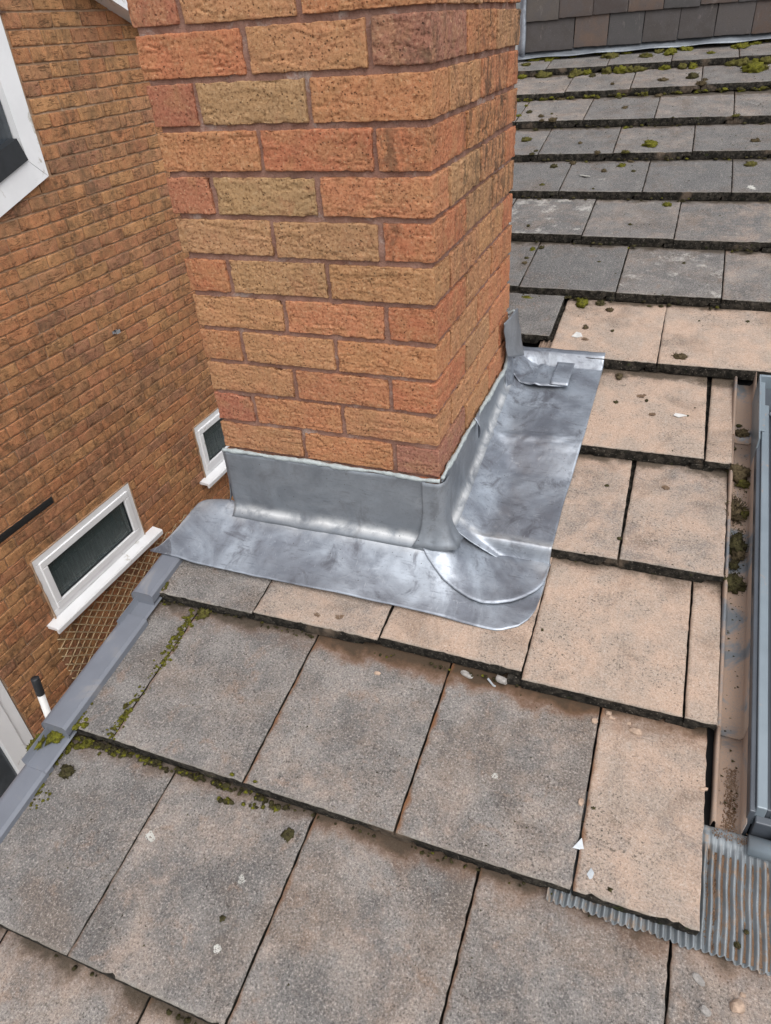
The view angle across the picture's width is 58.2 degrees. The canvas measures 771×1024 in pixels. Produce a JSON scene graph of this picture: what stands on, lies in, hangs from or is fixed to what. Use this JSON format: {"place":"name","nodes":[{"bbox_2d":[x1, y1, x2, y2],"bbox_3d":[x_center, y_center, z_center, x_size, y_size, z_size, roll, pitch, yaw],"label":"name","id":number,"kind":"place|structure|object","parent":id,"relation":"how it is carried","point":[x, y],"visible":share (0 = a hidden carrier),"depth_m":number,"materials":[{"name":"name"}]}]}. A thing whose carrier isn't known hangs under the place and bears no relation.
{"place":"outdoors","nodes":[
{"label":"outdoors","id":0,"kind":"place"},
{"label":"ground","id":1,"kind":"structure","parent":0,"visible":0},
{"bbox_2d":[31,676,50,717],"bbox_3d":[-2.067,1.670,4.507,0.049,1.564,0.211,10,37,19],"label":"capped pole","id":2,"kind":"object","parent":1,"relation":"on","point":[39,691],"visible":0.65,"depth_m":4.16,"materials":[{"name":"white plastic"}]},
{"bbox_2d":[0,0,233,797],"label":"neighbouring house","id":3,"kind":"structure","parent":1,"relation":"on","point":[113,469],"depth_m":4.30,"materials":[{"name":"brown brick"}]},
{"bbox_2d":[0,680,32,797],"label":"door","id":4,"kind":"structure","parent":3,"relation":"in","point":[15,735],"depth_m":4.26,"materials":[{"name":"white plastic"}]},
{"bbox_2d":[0,10,48,216],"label":"window","id":5,"kind":"structure","parent":3,"relation":"in","point":[22,164],"depth_m":3.61,"materials":[{"name":"white plastic"}]},
{"bbox_2d":[30,482,162,633],"bbox_3d":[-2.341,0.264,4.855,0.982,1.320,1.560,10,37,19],"label":"window","id":6,"kind":"structure","parent":3,"relation":"in","point":[74,570],"depth_m":4.65,"materials":[{"name":"white plastic"}]},
{"bbox_2d":[112,329,120,333],"bbox_3d":[-1.755,-1.177,4.517,0.038,0.024,0.046,10,37,19],"label":"cable clip","id":7,"kind":"object","parent":3,"relation":"attached to","point":[116,331],"visible":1,"depth_m":4.51,"materials":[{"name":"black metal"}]},
{"bbox_2d":[57,509,191,678],"bbox_3d":[-1.826,0.604,5.156,0.015,0.518,1.558,10,37,19],"label":"trellis","id":8,"kind":"object","parent":3,"relation":"attached to","point":[83,631],"visible":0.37,"depth_m":4.80,"materials":[{"name":"wood"}]},
{"bbox_2d":[192,407,228,487],"bbox_3d":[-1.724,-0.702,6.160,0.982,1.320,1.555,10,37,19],"label":"window","id":9,"kind":"structure","parent":3,"relation":"in","point":[208,433],"depth_m":5.75,"materials":[{"name":"white plastic"}]},
{"bbox_2d":[0,41,770,1023],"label":"tiled roof","id":10,"kind":"structure","parent":1,"relation":"on","point":[388,925],"depth_m":1.36,"materials":[{"name":"tile"}]},
{"bbox_2d":[26,734,45,751],"bbox_3d":[-0.732,0.482,1.452,0.037,0.018,0.049,10,46,19],"label":"moss clump","id":11,"kind":"object","parent":10,"relation":"on","point":[40,743],"visible":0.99,"depth_m":1.45,"materials":[{"name":"green plant"}]},
{"bbox_2d":[44,730,64,746],"bbox_3d":[-0.694,0.470,1.459,0.049,0.018,0.063,10,46,19],"label":"moss clump","id":12,"kind":"object","parent":10,"relation":"on","point":[56,737],"visible":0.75,"depth_m":1.45,"materials":[{"name":"green plant"}]},
{"bbox_2d":[57,763,75,778],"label":"moss clump","id":13,"kind":"object","parent":10,"relation":"on","point":[66,771],"visible":1,"depth_m":1.42,"materials":[{"name":"green plant"}]},
{"bbox_2d":[29,582,168,809],"bbox_3d":[-0.624,0.383,1.528,0.072,0.152,0.551,10,37,19],"label":"verge moss","id":14,"kind":"object","parent":10,"relation":"on","point":[77,745],"visible":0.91,"depth_m":1.46,"materials":[{"name":"green plant"}]},
{"bbox_2d":[145,831,154,841],"bbox_3d":[-0.441,0.610,1.306,0.022,0.006,0.021,13,39,24],"label":"lichen","id":15,"kind":"object","parent":10,"relation":"on","point":[151,835],"visible":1,"depth_m":1.30},
{"bbox_2d":[105,608,197,739],"bbox_3d":[-0.512,0.350,1.544,0.049,0.054,0.349,10,37,19],"label":"joint moss","id":16,"kind":"object","parent":10,"relation":"on","point":[124,715],"visible":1,"depth_m":1.56,"materials":[{"name":"green plant"}]},
{"bbox_2d":[195,607,211,620],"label":"moss clump","id":17,"kind":"object","parent":10,"relation":"on","point":[202,613],"visible":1,"depth_m":1.64,"materials":[{"name":"green plant"}]},
{"bbox_2d":[213,944,220,953],"bbox_3d":[-0.279,0.727,1.153,0.014,0.003,0.015,-6,43,-2],"label":"lichen","id":18,"kind":"object","parent":10,"relation":"on","point":[217,946],"visible":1,"depth_m":1.15},
{"bbox_2d":[219,915,225,922],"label":"moss clump","id":19,"kind":"object","parent":10,"relation":"on","point":[222,917],"visible":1,"depth_m":1.19,"materials":[{"name":"plant"}]},
{"bbox_2d":[238,874,244,883],"bbox_3d":[-0.256,0.652,1.229,0.016,0.005,0.016,-29,42,-31],"label":"lichen","id":20,"kind":"object","parent":10,"relation":"on","point":[241,878],"visible":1,"depth_m":1.23},
{"bbox_2d":[280,827,293,842],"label":"moss clump","id":21,"kind":"object","parent":10,"relation":"on","point":[287,835],"visible":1,"depth_m":1.27,"materials":[{"name":"green plant"}]},
{"bbox_2d":[126,0,520,483],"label":"chimney","id":22,"kind":"object","parent":10,"relation":"on","point":[340,182],"visible":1,"depth_m":1.30,"materials":[{"name":"brick"}]},
{"bbox_2d":[150,308,605,630],"bbox_3d":[0.031,-0.260,1.867,0.977,0.409,1.022,10,37,19],"label":"lead flashing","id":23,"kind":"object","parent":10,"relation":"on","point":[469,539],"visible":1,"depth_m":1.65,"materials":[{"name":"silver metal"}]},
{"bbox_2d":[8,50,768,1012],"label":"moss crumbs","id":24,"kind":"object","parent":10,"relation":"on","point":[628,480],"visible":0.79,"depth_m":1.58,"materials":[{"name":"green plant"}]},
{"bbox_2d":[54,86,770,1023],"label":"green edge moss","id":25,"kind":"object","parent":10,"relation":"on","point":[90,742],"visible":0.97,"depth_m":1.44,"materials":[{"name":"green plant"}]},
{"bbox_2d":[460,670,472,678],"bbox_3d":[0.169,0.338,1.440,0.029,0.008,0.012,22,51,32],"label":"mortar lump","id":26,"kind":"object","parent":10,"relation":"on","point":[465,673],"visible":1,"depth_m":1.44,"materials":[{"name":"white concrete"}]},
{"bbox_2d":[496,675,506,684],"bbox_3d":[0.236,0.343,1.412,0.026,0.016,0.015,17,49,28],"label":"mortar lump","id":27,"kind":"object","parent":10,"relation":"on","point":[501,679],"visible":1,"depth_m":1.41,"materials":[{"name":"white concrete"}]},
{"bbox_2d":[517,74,527,78],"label":"moss clump","id":28,"kind":"object","parent":10,"relation":"on","point":[522,76],"visible":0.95,"depth_m":3.69,"materials":[{"name":"green plant"}]},
{"bbox_2d":[519,62,530,65],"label":"moss clump","id":29,"kind":"object","parent":10,"relation":"on","point":[526,64],"visible":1,"depth_m":3.76,"materials":[{"name":"green plant"}]},
{"bbox_2d":[521,136,532,141],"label":"moss clump","id":30,"kind":"object","parent":10,"relation":"on","point":[526,139],"visible":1,"depth_m":3.12,"materials":[{"name":"green plant"}]},
{"bbox_2d":[525,58,539,61],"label":"moss clump","id":31,"kind":"object","parent":10,"relation":"on","point":[534,59],"visible":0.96,"depth_m":3.81,"materials":[{"name":"green plant"}]},
{"bbox_2d":[535,70,552,77],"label":"moss clump","id":32,"kind":"object","parent":10,"relation":"on","point":[543,74],"visible":1,"depth_m":3.65,"materials":[{"name":"green plant"}]},
{"bbox_2d":[537,56,560,61],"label":"moss clump","id":33,"kind":"object","parent":10,"relation":"on","point":[547,59],"visible":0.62,"depth_m":3.79,"materials":[{"name":"green plant"}]},
{"bbox_2d":[548,117,556,121],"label":"moss clump","id":34,"kind":"object","parent":10,"relation":"on","point":[552,119],"visible":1,"depth_m":3.19,"materials":[{"name":"plant"}]},
{"bbox_2d":[567,73,575,77],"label":"moss clump","id":35,"kind":"object","parent":10,"relation":"on","point":[570,75],"visible":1,"depth_m":3.58,"materials":[{"name":"green plant"}]},
{"bbox_2d":[571,332,582,337],"bbox_3d":[0.587,-0.541,2.114,0.031,0.009,0.027,15,39,25],"label":"white flake","id":36,"kind":"object","parent":10,"relation":"on","point":[577,334],"visible":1,"depth_m":2.11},
{"bbox_2d":[570,68,583,76],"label":"moss clump","id":37,"kind":"object","parent":10,"relation":"on","point":[579,72],"visible":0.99,"depth_m":3.59,"materials":[{"name":"green plant"}]},
{"bbox_2d":[573,838,583,848],"bbox_3d":[0.329,0.561,1.173,0.019,0.002,0.020,14,76,16],"label":"lead offcut","id":38,"kind":"object","parent":10,"relation":"on","point":[578,844],"visible":1,"depth_m":1.17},
{"bbox_2d":[578,798,583,805],"bbox_3d":[0.346,0.513,1.226,0.009,0.006,0.014,10,46,19],"label":"stone chip","id":39,"kind":"object","parent":10,"relation":"on","point":[580,801],"visible":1,"depth_m":1.22,"materials":[{"name":"beige stone"}]},
{"bbox_2d":[575,298,588,307],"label":"moss clump","id":40,"kind":"object","parent":10,"relation":"on","point":[581,303],"visible":1,"depth_m":2.24,"materials":[{"name":"green plant"}]},
{"bbox_2d":[582,69,591,74],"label":"moss clump","id":41,"kind":"object","parent":10,"relation":"on","point":[587,72],"visible":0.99,"depth_m":3.59,"materials":[{"name":"green plant"}]},
{"bbox_2d":[587,868,593,878],"bbox_3d":[0.336,0.596,1.139,0.010,0.007,0.021,15,40,26],"label":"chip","id":42,"kind":"object","parent":10,"relation":"on","point":[590,873],"visible":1,"depth_m":1.14,"materials":[{"name":"white stone"}]},
{"bbox_2d":[595,299,605,305],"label":"moss clump","id":43,"kind":"object","parent":10,"relation":"on","point":[599,303],"visible":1,"depth_m":2.23,"materials":[{"name":"green plant"}]},
{"bbox_2d":[601,67,612,73],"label":"moss clump","id":44,"kind":"object","parent":10,"relation":"on","point":[607,70],"visible":1,"depth_m":3.56,"materials":[{"name":"green plant"}]},
{"bbox_2d":[605,307,613,311],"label":"moss clump","id":45,"kind":"object","parent":10,"relation":"on","point":[609,309],"visible":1,"depth_m":2.20,"materials":[{"name":"plant"}]},
{"bbox_2d":[600,52,619,58],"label":"moss clump","id":46,"kind":"object","parent":10,"relation":"on","point":[609,55],"visible":1,"depth_m":3.66,"materials":[{"name":"green plant"}]},
{"bbox_2d":[615,373,622,379],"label":"moss clump","id":47,"kind":"object","parent":10,"relation":"on","point":[618,376],"visible":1,"depth_m":1.98,"materials":[{"name":"brown plant"}]},
{"bbox_2d":[613,65,628,73],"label":"moss clump","id":48,"kind":"object","parent":10,"relation":"on","point":[620,69],"visible":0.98,"depth_m":3.54,"materials":[{"name":"green plant"}]},
{"bbox_2d":[616,163,625,166],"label":"moss clump","id":49,"kind":"object","parent":10,"relation":"on","point":[622,165],"visible":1,"depth_m":2.85,"materials":[{"name":"green plant"}]},
{"bbox_2d":[621,150,629,153],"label":"moss clump","id":50,"kind":"object","parent":10,"relation":"on","point":[625,151],"visible":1,"depth_m":2.86,"materials":[{"name":"plant"}]},
{"bbox_2d":[620,51,633,54],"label":"moss clump","id":51,"kind":"object","parent":10,"relation":"on","point":[627,52],"visible":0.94,"depth_m":3.68,"materials":[{"name":"green plant"}]},
{"bbox_2d":[624,65,633,72],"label":"moss clump","id":52,"kind":"object","parent":10,"relation":"on","point":[631,69],"visible":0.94,"depth_m":3.52,"materials":[{"name":"green plant"}]},
{"bbox_2d":[628,727,642,735],"bbox_3d":[0.472,0.414,1.308,0.027,0.008,0.015,17,49,28],"label":"stone chip","id":53,"kind":"object","parent":10,"relation":"on","point":[636,731],"visible":1,"depth_m":1.30,"materials":[{"name":"beige stone"}]},
{"bbox_2d":[633,65,648,71],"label":"moss clump","id":54,"kind":"object","parent":10,"relation":"on","point":[637,68],"visible":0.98,"depth_m":3.51,"materials":[{"name":"green plant"}]},
{"bbox_2d":[517,0,770,59],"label":"tile hung wall","id":55,"kind":"structure","parent":10,"relation":"on","point":[553,28],"depth_m":3.62,"materials":[{"name":"tile"}]},
{"bbox_2d":[638,52,654,57],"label":"moss clump","id":56,"kind":"object","parent":10,"relation":"on","point":[645,55],"visible":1,"depth_m":3.58,"materials":[{"name":"green plant"}]},
{"bbox_2d":[641,139,658,147],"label":"moss clump","id":57,"kind":"object","parent":10,"relation":"on","point":[648,143],"visible":1,"depth_m":2.88,"materials":[{"name":"green plant"}]},
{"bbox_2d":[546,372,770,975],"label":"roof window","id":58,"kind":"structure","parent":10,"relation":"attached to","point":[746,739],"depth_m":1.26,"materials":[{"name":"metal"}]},
{"bbox_2d":[703,767,747,950],"bbox_3d":[0.610,0.577,1.143,0.148,0.059,0.301,10,37,19],"label":"roof grit","id":59,"kind":"object","parent":58,"relation":"on","point":[726,825],"visible":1,"depth_m":1.20,"materials":[{"name":"gravel"}]},
{"bbox_2d":[721,571,746,593],"bbox_3d":[0.748,0.150,1.490,0.055,0.030,0.051,-4,35,0],"label":"moss clump","id":60,"kind":"object","parent":58,"relation":"on","point":[736,583],"visible":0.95,"depth_m":1.48,"materials":[{"name":"green plant"}]},
{"bbox_2d":[729,559,739,569],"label":"moss clump","id":61,"kind":"object","parent":58,"relation":"on","point":[733,565],"visible":0.98,"depth_m":1.52,"materials":[{"name":"green plant"}]},
{"bbox_2d":[724,495,747,526],"bbox_3d":[0.816,-0.008,1.609,0.063,0.046,0.105,10,46,19],"label":"moss clump","id":62,"kind":"object","parent":58,"relation":"on","point":[737,508],"visible":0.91,"depth_m":1.60,"materials":[{"name":"green plant"}]},
{"bbox_2d":[704,851,770,971],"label":"pleated flashing","id":63,"kind":"object","parent":58,"relation":"on","point":[759,910],"visible":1,"depth_m":1.10,"materials":[{"name":"grey metal"}]},
{"bbox_2d":[734,941,741,949],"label":"moss clump","id":64,"kind":"object","parent":63,"relation":"on","point":[737,945],"visible":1,"depth_m":1.06,"materials":[{"name":"plant"}]},
{"bbox_2d":[729,549,747,561],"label":"moss clump","id":65,"kind":"object","parent":58,"relation":"on","point":[738,556],"visible":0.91,"depth_m":1.53,"materials":[{"name":"plant"}]},
{"bbox_2d":[729,531,748,555],"bbox_3d":[0.787,0.064,1.552,0.050,0.033,0.077,10,46,19],"label":"moss clump","id":66,"kind":"object","parent":58,"relation":"on","point":[737,543],"visible":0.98,"depth_m":1.54,"materials":[{"name":"green plant"}]},
{"bbox_2d":[735,428,749,437],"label":"moss clump","id":67,"kind":"object","parent":58,"relation":"on","point":[741,432],"visible":0.98,"depth_m":1.77,"materials":[{"name":"plant"}]},
{"bbox_2d":[734,479,750,488],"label":"moss clump","id":68,"kind":"object","parent":58,"relation":"on","point":[744,484],"visible":0.98,"depth_m":1.66,"materials":[{"name":"green plant"}]},
{"bbox_2d":[740,507,749,519],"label":"moss clump","id":69,"kind":"object","parent":58,"relation":"on","point":[744,512],"visible":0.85,"depth_m":1.60,"materials":[{"name":"green plant"}]},
{"bbox_2d":[654,48,664,53],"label":"moss clump","id":70,"kind":"object","parent":10,"relation":"on","point":[659,50],"visible":0.99,"depth_m":3.62,"materials":[{"name":"green plant"}]},
{"bbox_2d":[657,77,668,80],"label":"moss clump","id":71,"kind":"object","parent":10,"relation":"on","point":[663,79],"visible":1,"depth_m":3.34,"materials":[{"name":"plant"}]},
{"bbox_2d":[658,65,670,69],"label":"moss clump","id":72,"kind":"object","parent":10,"relation":"on","point":[664,67],"visible":1,"depth_m":3.48,"materials":[{"name":"green plant"}]},
{"bbox_2d":[661,485,669,489],"bbox_3d":[0.683,-0.059,1.686,0.018,0.005,0.018,-24,40,-26],"label":"lichen","id":73,"kind":"object","parent":10,"relation":"on","point":[664,487],"visible":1,"depth_m":1.69},
{"bbox_2d":[662,202,671,206],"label":"moss clump","id":74,"kind":"object","parent":10,"relation":"on","point":[667,204],"visible":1,"depth_m":2.58,"materials":[{"name":"green plant"}]},
{"bbox_2d":[663,47,677,55],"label":"moss clump","id":75,"kind":"object","parent":10,"relation":"on","point":[671,51],"visible":1,"depth_m":3.57,"materials":[{"name":"green plant"}]},
{"bbox_2d":[671,352,687,359],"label":"moss clump","id":76,"kind":"object","parent":10,"relation":"on","point":[681,356],"visible":1,"depth_m":1.96,"materials":[{"name":"plant"}]},
{"bbox_2d":[673,413,686,417],"bbox_3d":[0.778,-0.254,1.826,0.036,0.002,0.015,14,51,16],"label":"white flake","id":77,"kind":"object","parent":10,"relation":"on","point":[678,415],"visible":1,"depth_m":1.83,"materials":[{"name":"white"}]},
{"bbox_2d":[677,63,686,69],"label":"moss clump","id":78,"kind":"object","parent":10,"relation":"on","point":[681,66],"visible":1,"depth_m":3.45,"materials":[{"name":"green plant"}]},
{"bbox_2d":[678,46,693,50],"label":"moss clump","id":79,"kind":"object","parent":10,"relation":"on","point":[686,48],"visible":1,"depth_m":3.58,"materials":[{"name":"green plant"}]},
{"bbox_2d":[686,72,699,78],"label":"moss clump","id":80,"kind":"object","parent":10,"relation":"on","point":[692,75],"visible":1,"depth_m":3.31,"materials":[{"name":"green plant"}]},
{"bbox_2d":[688,61,697,68],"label":"moss clump","id":81,"kind":"object","parent":10,"relation":"on","point":[692,65],"visible":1,"depth_m":3.44,"materials":[{"name":"green plant"}]},
{"bbox_2d":[692,972,704,985],"bbox_3d":[0.473,0.706,1.046,0.012,0.006,0.022,-28,41,-16],"label":"stone chip","id":82,"kind":"object","parent":10,"relation":"on","point":[698,979],"visible":1,"depth_m":1.04,"materials":[{"name":"white stone"}]},
{"bbox_2d":[696,79,706,85],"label":"moss clump","id":83,"kind":"object","parent":10,"relation":"on","point":[701,83],"visible":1,"depth_m":3.21,"materials":[{"name":"plant"}]},
{"bbox_2d":[699,787,707,790],"bbox_3d":[0.560,0.487,1.217,0.017,0.006,0.006,-5,44,0],"label":"stone chip","id":84,"kind":"object","parent":10,"relation":"on","point":[703,789],"visible":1,"depth_m":1.22,"materials":[{"name":"beige stone"}]},
{"bbox_2d":[699,1005,711,1016],"bbox_3d":[0.470,0.733,1.017,0.017,0.008,0.012,27,54,36],"label":"stone chip","id":85,"kind":"object","parent":10,"relation":"on","point":[705,1010],"visible":1,"depth_m":1.01,"materials":[{"name":"white stone"}]},
{"bbox_2d":[724,58,739,66],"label":"moss clump","id":86,"kind":"object","parent":10,"relation":"on","point":[730,63],"visible":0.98,"depth_m":3.38,"materials":[{"name":"green plant"}]},
{"bbox_2d":[729,998,744,1013],"bbox_3d":[0.516,0.725,1.016,0.020,0.013,0.018,-2,35,3],"label":"stone chip","id":87,"kind":"object","parent":10,"relation":"on","point":[737,1006],"visible":1,"depth_m":1.01,"materials":[{"name":"beige stone"}]},
{"bbox_2d":[723,464,750,482],"bbox_3d":[0.860,-0.100,1.682,0.068,0.036,0.064,10,46,19],"label":"moss clump","id":88,"kind":"object","parent":10,"relation":"on","point":[739,471],"visible":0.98,"depth_m":1.68,"materials":[{"name":"green plant"}]},
{"bbox_2d":[730,42,751,48],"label":"moss clump","id":89,"kind":"object","parent":10,"relation":"on","point":[741,45],"visible":1,"depth_m":3.49,"materials":[{"name":"green plant"}]},
{"bbox_2d":[735,57,752,66],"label":"moss clump","id":90,"kind":"object","parent":10,"relation":"on","point":[744,61],"visible":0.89,"depth_m":3.36,"materials":[{"name":"green plant"}]},
{"bbox_2d":[743,160,757,166],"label":"moss clump","id":91,"kind":"object","parent":10,"relation":"on","point":[750,164],"visible":1,"depth_m":2.69,"materials":[{"name":"green plant"}]},
{"bbox_2d":[740,61,765,72],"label":"moss clump","id":92,"kind":"object","parent":10,"relation":"on","point":[755,67],"visible":1,"depth_m":3.26,"materials":[{"name":"green plant"}]},
{"bbox_2d":[750,138,760,141],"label":"moss clump","id":93,"kind":"object","parent":10,"relation":"on","point":[755,140],"visible":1,"depth_m":2.78,"materials":[{"name":"plant"}]},
{"bbox_2d":[749,40,762,44],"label":"moss clump","id":94,"kind":"object","parent":10,"relation":"on","point":[755,42],"visible":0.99,"depth_m":3.51,"materials":[{"name":"green plant"}]},
{"bbox_2d":[759,56,770,64],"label":"moss clump","id":95,"kind":"object","parent":10,"relation":"on","point":[766,60],"visible":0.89,"depth_m":3.33,"materials":[{"name":"green plant"}]}
]}

